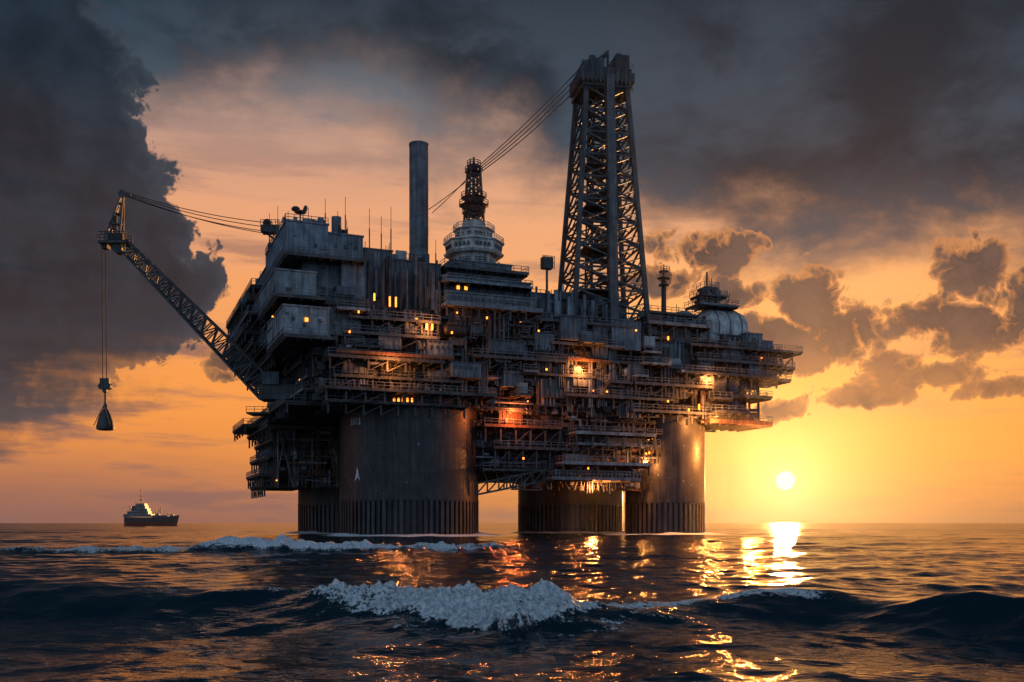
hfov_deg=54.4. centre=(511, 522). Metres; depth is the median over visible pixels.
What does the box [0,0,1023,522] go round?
sky
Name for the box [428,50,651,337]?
drilling derrick
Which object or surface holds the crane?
on the oil platform
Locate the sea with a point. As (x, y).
(509, 602)
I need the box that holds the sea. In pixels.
[0,523,1023,681]
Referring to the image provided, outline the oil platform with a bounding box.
[225,140,802,534]
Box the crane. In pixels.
[94,188,299,430]
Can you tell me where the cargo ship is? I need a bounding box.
[123,489,178,525]
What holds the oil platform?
in the sea
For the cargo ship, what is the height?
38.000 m

